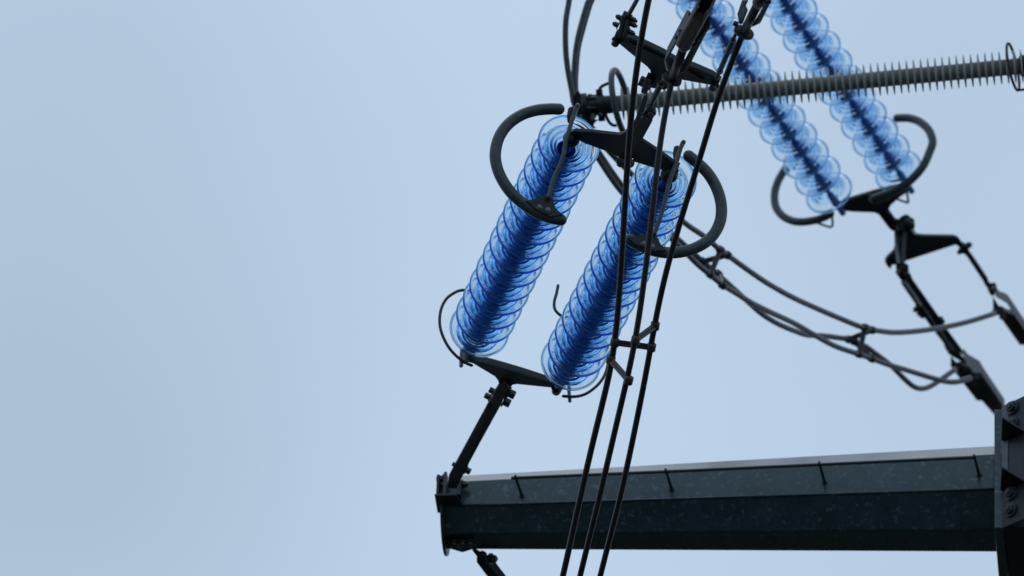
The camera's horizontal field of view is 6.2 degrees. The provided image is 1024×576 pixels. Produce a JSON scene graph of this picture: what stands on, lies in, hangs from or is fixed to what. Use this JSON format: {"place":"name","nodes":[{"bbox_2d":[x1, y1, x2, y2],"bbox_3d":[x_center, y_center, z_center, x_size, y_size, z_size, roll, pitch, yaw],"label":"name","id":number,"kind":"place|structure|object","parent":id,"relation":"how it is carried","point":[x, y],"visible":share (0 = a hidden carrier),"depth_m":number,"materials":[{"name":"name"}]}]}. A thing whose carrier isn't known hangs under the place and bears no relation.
{"place":"outdoors","nodes":[
{"label":"outdoors","id":0,"kind":"place"},
{"bbox_2d":[0,0,1023,575],"label":"sky","id":1,"kind":"structure","parent":0,"point":[235,235],"materials":[{"name":"blue"}]},
{"label":"ground","id":2,"kind":"structure","parent":0,"visible":0},
{"bbox_2d":[1000,396,1023,575],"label":"steel pole","id":3,"kind":"object","parent":2,"relation":"on","point":[1012,472],"visible":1,"depth_m":42.92,"materials":[{"name":"metal"}]},
{"bbox_2d":[435,409,1007,575],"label":"cross arm","id":4,"kind":"object","parent":3,"relation":"attached to","point":[936,500],"visible":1,"depth_m":43.12},
{"bbox_2d":[447,379,515,488],"bbox_3d":[-0.151,0.660,42.643,0.119,0.182,1.132,8,-35,-12],"label":"link bar","id":5,"kind":"object","parent":4,"relation":"attached to","point":[494,398],"visible":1,"depth_m":42.58,"materials":[{"name":"metal"}]},
{"bbox_2d":[463,352,561,398],"bbox_3d":[0.011,0.405,42.125,0.481,0.243,0.416,0,-34,0],"label":"yoke plate","id":6,"kind":"object","parent":5,"relation":"attached to","point":[512,374],"visible":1,"depth_m":42.09,"materials":[{"name":"metal"}]},
{"bbox_2d":[438,289,472,367],"bbox_3d":[-0.238,0.175,42.053,0.184,0.373,0.084,7,-35,-10],"label":"arcing horn","id":7,"kind":"object","parent":6,"relation":"attached to","point":[460,358],"visible":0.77,"depth_m":42.01,"materials":[{"name":"black metal"}]},
{"bbox_2d":[449,115,599,356],"bbox_3d":[0.038,-0.192,41.083,0.269,0.269,2.064,17,-27,-4],"label":"insulator string","id":8,"kind":"object","parent":6,"relation":"attached to","point":[511,262],"visible":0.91,"depth_m":40.98,"materials":[{"name":"blue glass"}]},
{"bbox_2d":[563,120,679,182],"bbox_3d":[0.461,-0.634,39.982,0.493,0.257,0.445,0,-34,0],"label":"yoke plate","id":9,"kind":"object","parent":8,"relation":"attached to","point":[643,152],"visible":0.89,"depth_m":40.04,"materials":[{"name":"metal"}]},
{"bbox_2d":[489,103,579,225],"bbox_3d":[0.096,-0.535,40.055,0.382,0.576,0.162,0,-34,0],"label":"arcing ring","id":10,"kind":"object","parent":9,"relation":"attached to","point":[543,208],"visible":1,"depth_m":39.99,"materials":[{"name":"metal"}]},
{"bbox_2d":[633,92,656,144],"bbox_3d":[0.552,-0.694,39.719,0.070,0.102,0.430,5,-35,-7],"label":"link bar","id":11,"kind":"object","parent":9,"relation":"attached to","point":[643,120],"visible":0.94,"depth_m":39.72,"materials":[{"name":"metal"}]},
{"bbox_2d":[611,34,721,93],"bbox_3d":[0.593,-0.913,39.274,0.437,0.226,0.376,-26,-42,33],"label":"yoke plate","id":12,"kind":"object","parent":11,"relation":"attached to","point":[653,57],"visible":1,"depth_m":39.25,"materials":[{"name":"metal"}]},
{"bbox_2d":[612,0,638,39],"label":"tension clamp","id":13,"kind":"object","parent":12,"relation":"attached to","point":[627,20],"visible":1,"depth_m":39.07,"materials":[{"name":"metal"}]},
{"bbox_2d":[560,0,651,575],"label":"jumper cable","id":14,"kind":"object","parent":13,"relation":"attached to","point":[619,287],"visible":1,"depth_m":39.31,"materials":[{"name":"metal"}]},
{"bbox_2d":[606,354,633,385],"bbox_3d":[0.444,0.339,39.347,0.046,0.210,0.162,24,-41,-31],"label":"cable spacer","id":15,"kind":"object","parent":14,"relation":"attached to","point":[617,367],"visible":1,"depth_m":39.33,"materials":[{"name":"metal"}]},
{"bbox_2d":[610,338,655,352],"bbox_3d":[0.501,0.235,39.406,0.193,0.065,0.047,2,-34,-3],"label":"cable spacer","id":16,"kind":"object","parent":14,"relation":"attached to","point":[618,342],"visible":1,"depth_m":39.40,"materials":[{"name":"metal"}]},
{"bbox_2d":[646,79,664,110],"bbox_3d":[0.595,-0.802,39.446,0.031,0.074,0.314,7,-35,-9],"label":"turnbuckle","id":17,"kind":"object","parent":12,"relation":"attached to","point":[656,92],"visible":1,"depth_m":39.43,"materials":[{"name":"metal"}]},
{"bbox_2d":[662,0,715,86],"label":"conductor clamp","id":18,"kind":"object","parent":12,"relation":"attached to","point":[693,28],"visible":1,"depth_m":38.85,"materials":[{"name":"metal"}]},
{"bbox_2d":[577,81,673,575],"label":"jumper cable","id":19,"kind":"object","parent":18,"relation":"attached to","point":[633,348],"visible":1,"depth_m":39.23,"materials":[{"name":"metal"}]},
{"bbox_2d":[715,33,736,80],"bbox_3d":[0.876,-0.949,38.964,0.029,0.099,0.466,5,-35,-8],"label":"turnbuckle","id":20,"kind":"object","parent":12,"relation":"attached to","point":[726,55],"visible":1,"depth_m":38.95,"materials":[{"name":"metal"}]},
{"bbox_2d":[733,0,771,39],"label":"conductor clamp","id":21,"kind":"object","parent":20,"relation":"attached to","point":[744,31],"visible":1,"depth_m":38.57,"materials":[{"name":"metal"}]},
{"bbox_2d":[597,37,743,575],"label":"jumper cable","id":22,"kind":"object","parent":21,"relation":"attached to","point":[678,228],"visible":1,"depth_m":39.30,"materials":[{"name":"metal"}]},
{"bbox_2d":[630,321,659,344],"bbox_3d":[0.550,0.185,39.298,0.047,0.175,0.164,-29,-44,35],"label":"cable spacer","id":23,"kind":"object","parent":22,"relation":"attached to","point":[652,327],"visible":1,"depth_m":39.28,"materials":[{"name":"metal"}]},
{"bbox_2d":[626,140,726,258],"bbox_3d":[0.686,-0.377,39.956,0.435,0.553,0.172,0,-34,0],"label":"arcing ring","id":24,"kind":"object","parent":9,"relation":"attached to","point":[708,239],"visible":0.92,"depth_m":39.91,"materials":[{"name":"metal"}]},
{"bbox_2d":[553,284,607,402],"bbox_3d":[0.295,0.259,42.029,0.269,0.554,0.098,13,-36,-18],"label":"arcing horn","id":25,"kind":"object","parent":6,"relation":"attached to","point":[569,396],"visible":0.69,"depth_m":41.95,"materials":[{"name":"black metal"}]},
{"bbox_2d":[541,150,696,390],"bbox_3d":[0.442,-0.045,41.002,0.269,0.269,2.064,18,-27,-5],"label":"insulator string","id":26,"kind":"object","parent":6,"relation":"attached to","point":[576,351],"visible":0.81,"depth_m":41.00,"materials":[{"name":"blue glass"}]},
{"bbox_2d":[472,549,505,575],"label":"link bar","id":27,"kind":"object","parent":4,"relation":"attached to","point":[488,565],"visible":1,"depth_m":43.40,"materials":[{"name":"metal"}]},
{"bbox_2d":[580,42,1023,131],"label":"post insulator","id":28,"kind":"object","parent":3,"relation":"attached to","point":[598,102],"visible":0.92,"depth_m":44.28,"materials":[{"name":"grey plastic"}]},
{"bbox_2d":[572,91,602,127],"bbox_3d":[0.338,-0.838,44.405,0.158,0.180,0.124,14,-37,-19],"label":"cable clamp","id":29,"kind":"object","parent":28,"relation":"attached to","point":[591,120],"visible":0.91,"depth_m":44.36,"materials":[{"name":"metal"}]},
{"bbox_2d":[562,0,971,384],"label":"jumper cable","id":30,"kind":"object","parent":29,"relation":"attached to","point":[700,266],"visible":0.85,"depth_m":45.81,"materials":[{"name":"grey metal"}]},
{"bbox_2d":[577,0,956,390],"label":"jumper cable","id":31,"kind":"object","parent":29,"relation":"attached to","point":[867,347],"visible":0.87,"depth_m":46.41,"materials":[{"name":"grey metal"}]},
{"bbox_2d":[716,269,727,289],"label":"cable spacer","id":32,"kind":"object","parent":31,"relation":"attached to","point":[720,277],"visible":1,"depth_m":45.60,"materials":[{"name":"metal"}]},
{"bbox_2d":[851,339,876,362],"bbox_3d":[1.732,0.306,47.000,0.137,0.178,0.045,-16,-38,22],"label":"cable spacer","id":33,"kind":"object","parent":31,"relation":"attached to","point":[865,351],"visible":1,"depth_m":46.97,"materials":[{"name":"metal"}]},
{"bbox_2d":[571,0,996,334],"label":"jumper cable","id":34,"kind":"object","parent":29,"relation":"attached to","point":[733,259],"visible":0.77,"depth_m":46.16,"materials":[{"name":"grey metal"}]},
{"bbox_2d":[706,245,724,278],"bbox_3d":[0.971,-0.123,45.499,0.108,0.210,0.049,21,-39,-27],"label":"cable spacer","id":35,"kind":"object","parent":34,"relation":"attached to","point":[714,264],"visible":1,"depth_m":45.49,"materials":[{"name":"metal"}]},
{"bbox_2d":[701,250,731,265],"bbox_3d":[0.972,-0.142,45.622,0.167,0.075,0.046,-4,-35,5],"label":"cable spacer","id":36,"kind":"object","parent":34,"relation":"attached to","point":[710,259],"visible":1,"depth_m":45.61,"materials":[{"name":"metal"}]},
{"bbox_2d":[845,326,876,343],"bbox_3d":[1.718,0.231,46.993,0.169,0.066,0.046,-16,-37,22],"label":"cable spacer","id":37,"kind":"object","parent":34,"relation":"attached to","point":[852,338],"visible":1,"depth_m":46.99,"materials":[{"name":"metal"}]},
{"bbox_2d":[855,323,869,358],"bbox_3d":[1.722,0.260,46.882,0.080,0.198,0.047,-10,-36,14],"label":"cable spacer","id":38,"kind":"object","parent":34,"relation":"attached to","point":[862,340],"visible":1,"depth_m":46.87,"materials":[{"name":"metal"}]},
{"bbox_2d":[760,0,920,189],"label":"insulator string","id":39,"kind":"object","parent":3,"relation":"attached to","point":[869,127],"visible":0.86,"depth_m":47.30,"materials":[{"name":"blue glass"}]},
{"bbox_2d":[837,185,914,230],"bbox_3d":[1.806,-0.419,47.908,0.441,0.197,0.364,0,-34,0],"label":"yoke plate","id":40,"kind":"object","parent":39,"relation":"attached to","point":[859,203],"visible":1,"depth_m":47.87,"materials":[{"name":"metal"}]},
{"bbox_2d":[668,0,851,213],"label":"insulator string","id":41,"kind":"object","parent":40,"relation":"attached to","point":[800,151],"visible":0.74,"depth_m":47.22,"materials":[{"name":"blue glass"}]},
{"bbox_2d":[770,166,833,227],"bbox_3d":[1.460,-0.459,47.888,0.350,0.496,0.067,-17,-38,24],"label":"arcing ring","id":42,"kind":"object","parent":40,"relation":"attached to","point":[780,213],"visible":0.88,"depth_m":47.83,"materials":[{"name":"metal"}]},
{"bbox_2d":[884,214,960,272],"bbox_3d":[2.080,-0.237,48.089,0.395,0.230,0.344,0,-34,0],"label":"yoke plate","id":43,"kind":"object","parent":40,"relation":"attached to","point":[910,242],"visible":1,"depth_m":48.14,"materials":[{"name":"metal"}]},
{"bbox_2d":[895,269,1004,413],"bbox_3d":[2.240,0.285,48.653,0.147,0.200,1.261,-17,-38,23],"label":"conductor clamp","id":44,"kind":"object","parent":43,"relation":"attached to","point":[981,386],"visible":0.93,"depth_m":48.68,"materials":[{"name":"metal"}]},
{"bbox_2d":[957,242,1023,344],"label":"conductor clamp","id":45,"kind":"object","parent":43,"relation":"attached to","point":[1012,319],"visible":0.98,"depth_m":48.58,"materials":[{"name":"metal"}]},
{"bbox_2d":[869,114,936,203],"bbox_3d":[1.974,-0.648,47.841,0.372,0.533,0.153,-14,-37,19],"label":"arcing ring","id":46,"kind":"object","parent":39,"relation":"attached to","point":[914,175],"visible":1,"depth_m":47.71,"materials":[{"name":"metal"}]}
]}

